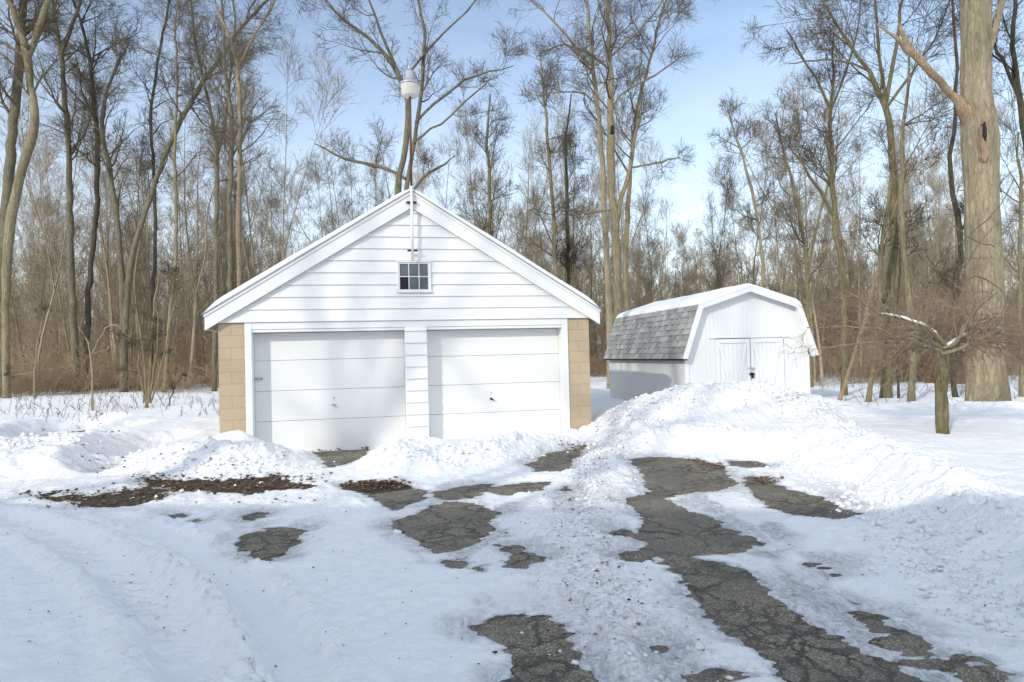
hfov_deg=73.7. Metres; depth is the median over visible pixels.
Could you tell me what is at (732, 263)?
wood tree
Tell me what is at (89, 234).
wood tree
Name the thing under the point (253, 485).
fallen leaves
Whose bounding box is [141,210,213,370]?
wood tree
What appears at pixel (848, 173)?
wood tree
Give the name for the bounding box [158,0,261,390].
bare tree
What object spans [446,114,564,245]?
wood tree
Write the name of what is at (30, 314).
slender saplings
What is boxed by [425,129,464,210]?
wood tree
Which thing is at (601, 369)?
thicket
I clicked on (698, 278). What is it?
wood tree
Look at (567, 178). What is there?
wood tree
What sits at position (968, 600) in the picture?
snow clods
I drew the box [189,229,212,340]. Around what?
wood tree
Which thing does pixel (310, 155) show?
wood tree
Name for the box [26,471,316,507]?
soil
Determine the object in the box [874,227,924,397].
bare tree
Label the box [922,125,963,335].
wood tree
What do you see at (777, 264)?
wood tree
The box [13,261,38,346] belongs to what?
wood tree
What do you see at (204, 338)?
thicket
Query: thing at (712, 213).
wood tree
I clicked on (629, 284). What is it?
wood tree
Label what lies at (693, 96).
sky
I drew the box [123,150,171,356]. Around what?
wood tree
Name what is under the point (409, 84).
yard light
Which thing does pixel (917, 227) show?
wood tree
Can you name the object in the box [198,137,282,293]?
wood tree
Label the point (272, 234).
wood tree
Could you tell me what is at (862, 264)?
wood tree
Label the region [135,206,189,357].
wood tree
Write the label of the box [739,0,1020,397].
bare tree
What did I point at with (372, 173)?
wood tree
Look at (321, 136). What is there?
wood tree
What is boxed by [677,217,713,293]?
wood tree
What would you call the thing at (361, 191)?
wood tree
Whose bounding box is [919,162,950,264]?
wood tree
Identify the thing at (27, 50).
bare tree
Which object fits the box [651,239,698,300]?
wood tree
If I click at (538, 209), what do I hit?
wood tree
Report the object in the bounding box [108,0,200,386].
bare tree
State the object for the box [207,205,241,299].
wood tree
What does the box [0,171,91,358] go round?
wood tree
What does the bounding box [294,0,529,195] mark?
bare tree
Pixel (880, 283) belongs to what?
bare tree
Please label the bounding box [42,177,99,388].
wood tree
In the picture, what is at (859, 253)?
wood tree
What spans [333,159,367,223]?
wood tree
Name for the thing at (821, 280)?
wood tree
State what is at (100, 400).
dry weeds
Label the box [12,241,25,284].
wood tree
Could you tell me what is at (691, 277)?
wood tree
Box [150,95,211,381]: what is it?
wood tree
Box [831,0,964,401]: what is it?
bare tree
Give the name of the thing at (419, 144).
wood tree
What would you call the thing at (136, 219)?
wood tree
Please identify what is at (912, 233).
wood tree
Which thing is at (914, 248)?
wood tree
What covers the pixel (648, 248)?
wood tree
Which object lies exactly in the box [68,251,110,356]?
wood tree
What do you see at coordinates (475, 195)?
wood tree
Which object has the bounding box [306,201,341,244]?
wood tree
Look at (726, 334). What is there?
shed
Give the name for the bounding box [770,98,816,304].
wood tree
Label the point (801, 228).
bare tree
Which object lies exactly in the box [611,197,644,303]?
wood tree
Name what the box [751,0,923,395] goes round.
bare tree
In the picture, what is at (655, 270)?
wood tree
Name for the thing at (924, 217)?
wood tree
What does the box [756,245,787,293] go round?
wood tree
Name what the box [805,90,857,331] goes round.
wood tree
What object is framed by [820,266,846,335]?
wood tree
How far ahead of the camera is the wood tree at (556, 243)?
46.47 m
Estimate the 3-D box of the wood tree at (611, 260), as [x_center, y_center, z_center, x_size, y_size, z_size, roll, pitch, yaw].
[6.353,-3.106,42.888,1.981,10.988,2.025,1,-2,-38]
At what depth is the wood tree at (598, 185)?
33.87 m
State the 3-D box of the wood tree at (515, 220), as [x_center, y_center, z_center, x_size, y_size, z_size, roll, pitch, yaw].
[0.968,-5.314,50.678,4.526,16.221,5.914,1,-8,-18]
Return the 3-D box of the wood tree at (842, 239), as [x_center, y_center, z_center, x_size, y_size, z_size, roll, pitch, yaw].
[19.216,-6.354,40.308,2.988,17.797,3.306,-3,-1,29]
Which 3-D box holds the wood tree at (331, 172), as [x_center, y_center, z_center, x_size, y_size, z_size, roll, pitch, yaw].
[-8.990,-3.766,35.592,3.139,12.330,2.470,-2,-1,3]
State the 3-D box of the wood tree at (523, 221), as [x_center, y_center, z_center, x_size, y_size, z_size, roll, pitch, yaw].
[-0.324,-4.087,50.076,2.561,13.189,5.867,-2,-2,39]
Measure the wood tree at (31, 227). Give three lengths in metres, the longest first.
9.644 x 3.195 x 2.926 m
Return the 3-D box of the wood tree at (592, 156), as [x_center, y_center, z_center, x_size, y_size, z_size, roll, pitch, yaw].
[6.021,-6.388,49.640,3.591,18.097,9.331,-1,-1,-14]
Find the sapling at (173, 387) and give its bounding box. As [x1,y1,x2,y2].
[168,373,186,405]
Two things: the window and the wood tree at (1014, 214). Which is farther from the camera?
the wood tree at (1014, 214)
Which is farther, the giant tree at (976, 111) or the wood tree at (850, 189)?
the wood tree at (850, 189)
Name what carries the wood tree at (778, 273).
on the ground
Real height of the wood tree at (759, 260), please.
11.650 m
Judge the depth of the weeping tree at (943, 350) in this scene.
9.84 m
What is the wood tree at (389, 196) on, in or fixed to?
on the ground
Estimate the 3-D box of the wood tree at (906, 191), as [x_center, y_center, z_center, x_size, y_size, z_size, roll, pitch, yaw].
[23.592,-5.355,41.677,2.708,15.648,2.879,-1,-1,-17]
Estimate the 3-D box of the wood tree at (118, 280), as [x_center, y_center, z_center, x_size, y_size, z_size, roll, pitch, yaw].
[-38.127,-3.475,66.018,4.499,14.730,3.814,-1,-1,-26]
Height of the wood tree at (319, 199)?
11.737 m
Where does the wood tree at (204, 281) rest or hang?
on the ground
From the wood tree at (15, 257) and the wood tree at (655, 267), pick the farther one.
the wood tree at (15, 257)
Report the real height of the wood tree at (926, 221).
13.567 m
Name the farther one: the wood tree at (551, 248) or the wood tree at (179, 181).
the wood tree at (551, 248)
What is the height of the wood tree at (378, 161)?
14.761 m
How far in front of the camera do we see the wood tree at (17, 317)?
39.28 m
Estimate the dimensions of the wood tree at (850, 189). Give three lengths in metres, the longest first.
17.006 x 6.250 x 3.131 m
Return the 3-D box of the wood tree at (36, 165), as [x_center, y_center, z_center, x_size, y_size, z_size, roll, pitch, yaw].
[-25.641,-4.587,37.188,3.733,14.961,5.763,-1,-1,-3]
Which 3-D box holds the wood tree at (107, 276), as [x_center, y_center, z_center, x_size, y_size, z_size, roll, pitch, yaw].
[-19.642,-5.948,32.292,2.792,17.227,3.089,-3,-1,32]
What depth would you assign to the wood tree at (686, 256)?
55.00 m
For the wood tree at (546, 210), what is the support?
on the ground
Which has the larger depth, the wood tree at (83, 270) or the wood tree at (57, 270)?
the wood tree at (83, 270)
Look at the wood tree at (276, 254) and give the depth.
44.95 m
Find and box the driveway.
[168,446,1016,681]
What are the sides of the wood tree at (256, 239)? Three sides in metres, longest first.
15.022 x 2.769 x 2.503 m
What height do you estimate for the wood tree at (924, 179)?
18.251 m
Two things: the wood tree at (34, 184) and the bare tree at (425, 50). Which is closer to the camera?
the bare tree at (425, 50)
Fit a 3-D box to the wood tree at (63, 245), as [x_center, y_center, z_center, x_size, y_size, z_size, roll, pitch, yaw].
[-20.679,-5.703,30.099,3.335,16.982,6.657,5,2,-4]
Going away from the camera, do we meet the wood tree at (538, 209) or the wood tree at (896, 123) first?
the wood tree at (896, 123)
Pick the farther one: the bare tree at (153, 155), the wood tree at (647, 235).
the wood tree at (647, 235)
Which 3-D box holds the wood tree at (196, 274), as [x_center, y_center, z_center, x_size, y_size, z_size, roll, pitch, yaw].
[-13.472,-3.922,30.823,4.815,12.767,3.640,-2,-1,36]
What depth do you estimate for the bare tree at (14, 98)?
27.25 m
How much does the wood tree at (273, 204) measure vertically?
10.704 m
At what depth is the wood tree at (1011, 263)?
65.43 m
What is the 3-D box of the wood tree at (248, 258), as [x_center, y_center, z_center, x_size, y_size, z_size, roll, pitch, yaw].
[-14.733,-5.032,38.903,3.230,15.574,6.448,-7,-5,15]
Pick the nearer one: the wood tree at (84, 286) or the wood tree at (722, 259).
the wood tree at (84, 286)
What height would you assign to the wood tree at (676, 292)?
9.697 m
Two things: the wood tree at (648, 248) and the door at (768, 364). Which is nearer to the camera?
the door at (768, 364)
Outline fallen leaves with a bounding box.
[7,415,998,675]
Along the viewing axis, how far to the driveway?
5.07 m
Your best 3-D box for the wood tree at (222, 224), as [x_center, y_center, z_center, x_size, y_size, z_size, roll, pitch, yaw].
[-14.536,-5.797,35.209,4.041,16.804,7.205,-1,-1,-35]
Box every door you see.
[254,331,405,451]
[427,328,560,438]
[715,339,750,383]
[750,338,784,387]
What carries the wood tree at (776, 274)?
on the ground
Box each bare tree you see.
[0,0,78,398]
[0,0,83,397]
[0,0,125,391]
[29,0,170,391]
[54,0,289,391]
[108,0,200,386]
[120,0,216,392]
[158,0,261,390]
[169,0,281,292]
[178,0,315,286]
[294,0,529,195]
[455,96,519,237]
[475,0,629,388]
[503,26,590,277]
[537,0,715,320]
[540,91,590,284]
[575,0,695,311]
[706,86,791,296]
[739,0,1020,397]
[742,79,886,386]
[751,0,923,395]
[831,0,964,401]
[837,132,956,400]
[844,118,901,401]
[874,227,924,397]
[908,0,1023,151]
[944,0,1012,396]
[955,66,1023,396]
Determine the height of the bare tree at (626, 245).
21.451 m
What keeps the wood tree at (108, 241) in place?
on the ground
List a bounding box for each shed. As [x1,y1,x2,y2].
[603,283,818,399]
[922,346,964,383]
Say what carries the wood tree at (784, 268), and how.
on the ground
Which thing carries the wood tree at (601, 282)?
on the ground
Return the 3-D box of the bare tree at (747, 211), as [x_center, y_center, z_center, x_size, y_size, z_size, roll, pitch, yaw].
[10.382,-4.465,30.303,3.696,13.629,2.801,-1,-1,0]
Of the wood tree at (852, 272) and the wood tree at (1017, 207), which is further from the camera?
the wood tree at (852, 272)
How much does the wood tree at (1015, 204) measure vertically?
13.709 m
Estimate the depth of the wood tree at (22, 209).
46.06 m
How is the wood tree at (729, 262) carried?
on the ground
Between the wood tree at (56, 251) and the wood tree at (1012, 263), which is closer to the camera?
the wood tree at (56, 251)
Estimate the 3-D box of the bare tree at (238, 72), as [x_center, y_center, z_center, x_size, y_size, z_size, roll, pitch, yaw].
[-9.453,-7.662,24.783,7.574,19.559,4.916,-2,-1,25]
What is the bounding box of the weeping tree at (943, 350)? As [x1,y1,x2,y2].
[777,246,1023,433]
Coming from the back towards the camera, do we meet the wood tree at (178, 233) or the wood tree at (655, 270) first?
the wood tree at (655, 270)
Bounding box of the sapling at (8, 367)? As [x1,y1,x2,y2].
[4,303,49,398]
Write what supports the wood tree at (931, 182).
on the ground
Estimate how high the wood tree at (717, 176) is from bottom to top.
15.720 m
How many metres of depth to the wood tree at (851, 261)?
47.91 m
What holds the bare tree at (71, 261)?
on the ground
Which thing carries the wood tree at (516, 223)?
on the ground
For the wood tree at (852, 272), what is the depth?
43.60 m
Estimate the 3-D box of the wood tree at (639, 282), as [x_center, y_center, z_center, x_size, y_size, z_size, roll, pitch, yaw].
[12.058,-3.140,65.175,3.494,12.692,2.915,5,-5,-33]
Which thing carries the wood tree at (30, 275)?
on the ground
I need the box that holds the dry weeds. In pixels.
[0,373,1017,422]
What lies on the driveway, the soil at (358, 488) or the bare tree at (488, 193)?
the soil at (358, 488)
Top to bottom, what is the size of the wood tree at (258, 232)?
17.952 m
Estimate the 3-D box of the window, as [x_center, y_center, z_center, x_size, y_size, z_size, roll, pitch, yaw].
[-1.754,-1.148,12.213,0.630,0.565,0.115,-1,-1,-12]
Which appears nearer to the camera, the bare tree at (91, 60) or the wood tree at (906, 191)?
the bare tree at (91, 60)
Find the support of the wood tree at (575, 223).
on the ground
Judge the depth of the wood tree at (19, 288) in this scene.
65.66 m
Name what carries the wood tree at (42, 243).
on the ground
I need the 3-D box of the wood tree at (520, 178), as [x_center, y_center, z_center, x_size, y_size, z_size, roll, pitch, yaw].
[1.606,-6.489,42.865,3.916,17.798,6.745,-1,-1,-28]
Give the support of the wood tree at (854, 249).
on the ground
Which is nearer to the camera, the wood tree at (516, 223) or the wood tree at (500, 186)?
the wood tree at (500, 186)
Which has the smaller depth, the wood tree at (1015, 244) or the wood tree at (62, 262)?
the wood tree at (62, 262)
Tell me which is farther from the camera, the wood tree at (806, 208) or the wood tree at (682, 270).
the wood tree at (682, 270)
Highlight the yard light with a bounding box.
[400,65,419,260]
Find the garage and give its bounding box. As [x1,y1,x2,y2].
[203,189,600,451]
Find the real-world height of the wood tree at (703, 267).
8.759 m
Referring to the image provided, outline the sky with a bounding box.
[0,0,1023,354]
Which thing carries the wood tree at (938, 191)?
on the ground
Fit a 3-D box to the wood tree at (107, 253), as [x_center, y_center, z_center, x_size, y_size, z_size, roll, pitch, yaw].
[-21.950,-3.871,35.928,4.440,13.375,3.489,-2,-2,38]
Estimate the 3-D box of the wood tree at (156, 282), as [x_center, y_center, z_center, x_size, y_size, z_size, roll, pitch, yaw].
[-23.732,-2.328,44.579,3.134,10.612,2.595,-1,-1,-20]
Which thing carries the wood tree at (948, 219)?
on the ground
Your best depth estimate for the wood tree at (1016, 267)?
71.68 m
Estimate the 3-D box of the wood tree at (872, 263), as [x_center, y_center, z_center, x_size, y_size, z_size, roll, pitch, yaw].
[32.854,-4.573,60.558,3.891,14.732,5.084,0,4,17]
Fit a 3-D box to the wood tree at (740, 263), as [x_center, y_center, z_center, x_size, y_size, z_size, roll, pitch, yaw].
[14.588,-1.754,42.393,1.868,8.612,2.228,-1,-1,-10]
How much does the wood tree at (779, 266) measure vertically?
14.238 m
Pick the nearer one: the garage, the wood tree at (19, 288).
the garage
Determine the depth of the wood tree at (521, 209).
36.02 m
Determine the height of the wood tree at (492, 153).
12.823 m
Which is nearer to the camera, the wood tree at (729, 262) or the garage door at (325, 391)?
the garage door at (325, 391)
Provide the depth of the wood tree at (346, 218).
50.05 m
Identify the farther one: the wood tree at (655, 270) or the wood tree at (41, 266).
the wood tree at (655, 270)
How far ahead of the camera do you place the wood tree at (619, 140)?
37.85 m
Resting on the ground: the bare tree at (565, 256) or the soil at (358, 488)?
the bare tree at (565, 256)
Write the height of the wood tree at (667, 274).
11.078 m
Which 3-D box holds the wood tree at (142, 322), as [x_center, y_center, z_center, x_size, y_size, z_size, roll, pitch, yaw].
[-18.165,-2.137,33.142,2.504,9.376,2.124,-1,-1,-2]
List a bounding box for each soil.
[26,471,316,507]
[339,481,411,492]
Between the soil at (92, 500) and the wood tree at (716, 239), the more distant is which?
the wood tree at (716, 239)
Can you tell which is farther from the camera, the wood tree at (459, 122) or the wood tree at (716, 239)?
the wood tree at (459, 122)
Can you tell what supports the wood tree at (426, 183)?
on the ground
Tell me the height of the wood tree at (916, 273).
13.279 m
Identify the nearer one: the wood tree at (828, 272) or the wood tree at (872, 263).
the wood tree at (828, 272)
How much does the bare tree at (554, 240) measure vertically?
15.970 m
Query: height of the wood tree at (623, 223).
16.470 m
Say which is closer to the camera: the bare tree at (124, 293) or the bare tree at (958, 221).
the bare tree at (958, 221)
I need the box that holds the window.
[396,261,431,292]
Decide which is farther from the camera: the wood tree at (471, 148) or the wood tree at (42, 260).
the wood tree at (42, 260)
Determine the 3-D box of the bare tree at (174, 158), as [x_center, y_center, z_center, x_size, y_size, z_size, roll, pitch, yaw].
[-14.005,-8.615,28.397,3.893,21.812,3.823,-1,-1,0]
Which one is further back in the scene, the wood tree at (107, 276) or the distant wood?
the distant wood
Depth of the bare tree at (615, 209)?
24.06 m
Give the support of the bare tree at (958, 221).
on the ground
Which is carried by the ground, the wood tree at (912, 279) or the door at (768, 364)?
the wood tree at (912, 279)
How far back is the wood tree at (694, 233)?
64.03 m
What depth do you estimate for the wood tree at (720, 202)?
47.41 m
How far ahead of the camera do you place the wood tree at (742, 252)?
60.00 m
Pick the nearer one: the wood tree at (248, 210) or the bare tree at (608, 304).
the bare tree at (608, 304)
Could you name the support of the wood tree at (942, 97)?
on the ground
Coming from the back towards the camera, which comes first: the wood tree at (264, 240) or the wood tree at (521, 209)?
the wood tree at (264, 240)
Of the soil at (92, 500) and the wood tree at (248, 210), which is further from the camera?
the wood tree at (248, 210)
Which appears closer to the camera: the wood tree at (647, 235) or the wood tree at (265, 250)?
the wood tree at (647, 235)
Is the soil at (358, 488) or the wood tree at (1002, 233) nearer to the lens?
the soil at (358, 488)
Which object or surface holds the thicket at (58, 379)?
on the ground
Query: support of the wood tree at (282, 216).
on the ground
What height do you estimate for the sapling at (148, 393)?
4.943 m
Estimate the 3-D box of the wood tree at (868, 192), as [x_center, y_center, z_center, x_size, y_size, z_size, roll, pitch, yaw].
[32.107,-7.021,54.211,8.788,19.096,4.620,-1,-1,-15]
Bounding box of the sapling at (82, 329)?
[78,324,135,410]
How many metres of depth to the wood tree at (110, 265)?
55.49 m
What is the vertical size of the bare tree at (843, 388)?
6.445 m
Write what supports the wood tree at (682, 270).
on the ground
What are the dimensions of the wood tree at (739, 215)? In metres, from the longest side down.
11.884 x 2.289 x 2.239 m
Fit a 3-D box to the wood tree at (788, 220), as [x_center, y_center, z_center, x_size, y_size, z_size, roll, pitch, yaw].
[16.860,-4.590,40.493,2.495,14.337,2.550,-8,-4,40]
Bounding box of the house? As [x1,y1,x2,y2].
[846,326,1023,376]
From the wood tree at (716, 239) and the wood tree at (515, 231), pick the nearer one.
the wood tree at (716, 239)
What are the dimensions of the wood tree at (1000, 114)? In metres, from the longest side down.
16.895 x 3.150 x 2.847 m
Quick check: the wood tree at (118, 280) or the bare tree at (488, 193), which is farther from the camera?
the wood tree at (118, 280)
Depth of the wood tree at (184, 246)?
65.58 m
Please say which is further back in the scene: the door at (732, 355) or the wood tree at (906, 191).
the wood tree at (906, 191)
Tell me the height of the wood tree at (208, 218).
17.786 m
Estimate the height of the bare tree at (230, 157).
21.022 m
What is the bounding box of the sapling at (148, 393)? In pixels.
[113,247,185,407]
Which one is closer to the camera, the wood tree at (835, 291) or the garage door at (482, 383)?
the garage door at (482, 383)
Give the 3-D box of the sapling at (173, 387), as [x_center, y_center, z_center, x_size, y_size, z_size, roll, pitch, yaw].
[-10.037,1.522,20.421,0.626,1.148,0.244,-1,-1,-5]
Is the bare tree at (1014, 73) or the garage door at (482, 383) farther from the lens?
the bare tree at (1014, 73)
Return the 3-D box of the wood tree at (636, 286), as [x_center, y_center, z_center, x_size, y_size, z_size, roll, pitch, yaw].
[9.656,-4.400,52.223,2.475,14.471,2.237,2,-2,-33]
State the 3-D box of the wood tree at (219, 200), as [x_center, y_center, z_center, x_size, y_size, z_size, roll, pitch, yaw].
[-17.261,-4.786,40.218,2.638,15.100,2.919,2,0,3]
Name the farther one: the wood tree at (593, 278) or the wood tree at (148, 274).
the wood tree at (593, 278)
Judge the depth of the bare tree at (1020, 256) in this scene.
15.58 m
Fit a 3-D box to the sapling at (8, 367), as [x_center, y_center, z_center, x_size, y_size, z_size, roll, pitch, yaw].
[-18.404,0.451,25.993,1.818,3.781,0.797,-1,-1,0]
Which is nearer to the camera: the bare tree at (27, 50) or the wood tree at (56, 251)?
the bare tree at (27, 50)
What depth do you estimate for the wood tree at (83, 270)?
66.34 m
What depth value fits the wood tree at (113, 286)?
51.72 m
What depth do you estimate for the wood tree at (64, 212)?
50.70 m
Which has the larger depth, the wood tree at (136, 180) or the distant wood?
the distant wood
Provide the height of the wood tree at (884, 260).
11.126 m
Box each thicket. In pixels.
[10,279,1023,375]
[10,313,218,395]
[589,301,1023,385]
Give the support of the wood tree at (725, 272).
on the ground
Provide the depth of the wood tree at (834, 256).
71.09 m
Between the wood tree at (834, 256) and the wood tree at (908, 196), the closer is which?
the wood tree at (908, 196)
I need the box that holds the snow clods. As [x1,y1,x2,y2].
[0,378,1023,681]
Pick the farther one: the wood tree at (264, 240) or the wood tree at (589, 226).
the wood tree at (264, 240)
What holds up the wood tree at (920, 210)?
on the ground
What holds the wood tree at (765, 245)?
on the ground
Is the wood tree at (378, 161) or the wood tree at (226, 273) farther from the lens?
the wood tree at (378, 161)
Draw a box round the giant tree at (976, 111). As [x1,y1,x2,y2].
[873,0,1015,401]
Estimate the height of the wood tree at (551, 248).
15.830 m
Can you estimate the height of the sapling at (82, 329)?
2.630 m
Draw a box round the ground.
[0,365,1023,681]
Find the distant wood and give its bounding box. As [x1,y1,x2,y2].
[9,220,1023,367]
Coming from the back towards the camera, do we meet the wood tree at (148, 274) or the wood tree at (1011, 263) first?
the wood tree at (1011, 263)
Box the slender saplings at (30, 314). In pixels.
[0,140,1023,387]
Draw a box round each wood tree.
[0,37,117,390]
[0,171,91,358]
[1,127,84,361]
[9,269,29,367]
[10,234,34,370]
[11,207,45,295]
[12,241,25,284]
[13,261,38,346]
[14,186,83,324]
[15,131,66,353]
[15,135,63,371]
[18,226,43,344]
[22,205,68,331]
[24,190,63,349]
[29,203,105,342]
[34,206,81,367]
[36,161,119,367]
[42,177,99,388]
[55,39,136,373]
[55,232,123,309]
[64,148,132,387]
[64,177,156,356]
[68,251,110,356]
[74,131,171,337]
[80,167,130,344]
[93,238,127,320]
[96,213,122,332]
[99,239,147,328]
[103,145,181,388]
[106,124,164,387]
[107,109,206,378]
[112,203,165,372]
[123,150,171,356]
[123,198,138,329]
[126,234,168,346]
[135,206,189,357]
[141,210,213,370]
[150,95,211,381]
[157,105,248,388]
[160,169,213,334]
[161,219,205,316]
[163,158,200,365]
[183,77,264,384]
[183,175,227,302]
[184,220,226,337]
[189,110,291,284]
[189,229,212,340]
[196,143,236,291]
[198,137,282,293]
[200,51,269,282]
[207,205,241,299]
[213,186,250,295]
[217,12,278,283]
[242,228,278,280]
[244,184,269,271]
[246,214,264,273]
[248,218,273,270]
[249,19,361,266]
[250,163,313,274]
[258,178,294,254]
[263,217,280,257]
[264,235,289,266]
[273,130,350,246]
[299,150,333,237]
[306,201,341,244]
[314,153,365,238]
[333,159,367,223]
[334,163,442,221]
[353,172,383,215]
[356,119,417,211]
[358,147,390,205]
[364,135,388,209]
[404,167,495,233]
[408,118,439,202]
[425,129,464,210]
[445,98,487,225]
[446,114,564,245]
[454,164,487,230]
[464,120,516,238]
[466,156,513,243]
[487,199,532,253]
[493,165,553,274]
[497,105,571,272]
[503,202,534,257]
[507,207,534,259]
[512,203,540,266]
[514,133,556,271]
[519,204,551,268]
[527,179,550,254]
[540,81,645,292]
[540,218,586,290]
[543,127,635,291]
[544,104,599,287]
[546,205,566,282]
[562,157,613,374]
[572,125,622,292]
[575,67,634,282]
[576,246,601,337]
[581,233,635,328]
[594,102,679,310]
[601,214,613,330]
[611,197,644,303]
[620,242,635,308]
[628,193,655,304]
[628,196,681,300]
[630,176,674,302]
[632,251,654,304]
[637,238,666,305]
[638,224,692,296]
[639,229,671,300]
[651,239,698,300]
[663,222,707,298]
[670,223,732,292]
[674,223,704,293]
[674,247,695,296]
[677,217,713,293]
[684,256,735,293]
[685,241,724,294]
[690,217,711,291]
[690,250,737,287]
[695,229,738,287]
[696,150,746,290]
[699,188,732,291]
[700,69,835,385]
[707,178,738,277]
[710,72,847,386]
[712,235,774,286]
[714,170,749,284]
[714,222,757,285]
[714,236,741,285]
[731,122,789,291]
[732,247,757,284]
[748,103,802,299]
[751,193,781,288]
[754,243,769,286]
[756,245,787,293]
[760,149,819,377]
[760,242,794,289]
[762,215,809,293]
[764,203,802,293]
[766,132,854,379]
[766,236,804,311]
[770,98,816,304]
[798,162,873,341]
[805,87,860,376]
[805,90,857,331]
[807,151,872,320]
[814,215,877,376]
[815,245,829,312]
[820,179,901,320]
[820,209,854,314]
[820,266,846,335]
[827,207,885,321]
[831,217,873,332]
[839,120,878,382]
[852,140,960,283]
[862,104,938,384]
[865,211,906,312]
[866,172,952,309]
[869,142,932,380]
[869,190,906,314]
[871,206,941,326]
[874,122,925,313]
[876,184,923,307]
[879,108,923,308]
[882,160,938,315]
[891,84,962,327]
[901,235,928,315]
[908,195,963,274]
[909,159,945,307]
[917,60,964,326]
[918,129,957,330]
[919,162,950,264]
[921,163,963,315]
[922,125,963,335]
[938,195,963,293]
[955,146,1023,287]
[993,87,1023,227]
[1000,171,1023,316]
[1001,152,1023,278]
[1002,222,1023,315]
[1003,188,1023,277]
[1003,241,1017,321]
[1005,226,1023,302]
[1007,198,1023,313]
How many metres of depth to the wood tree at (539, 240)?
57.78 m
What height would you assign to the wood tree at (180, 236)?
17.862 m
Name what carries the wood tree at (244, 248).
on the ground
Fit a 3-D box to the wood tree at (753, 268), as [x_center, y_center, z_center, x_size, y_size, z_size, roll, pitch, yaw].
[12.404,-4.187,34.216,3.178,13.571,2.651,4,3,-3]
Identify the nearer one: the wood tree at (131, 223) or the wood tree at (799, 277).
the wood tree at (799, 277)

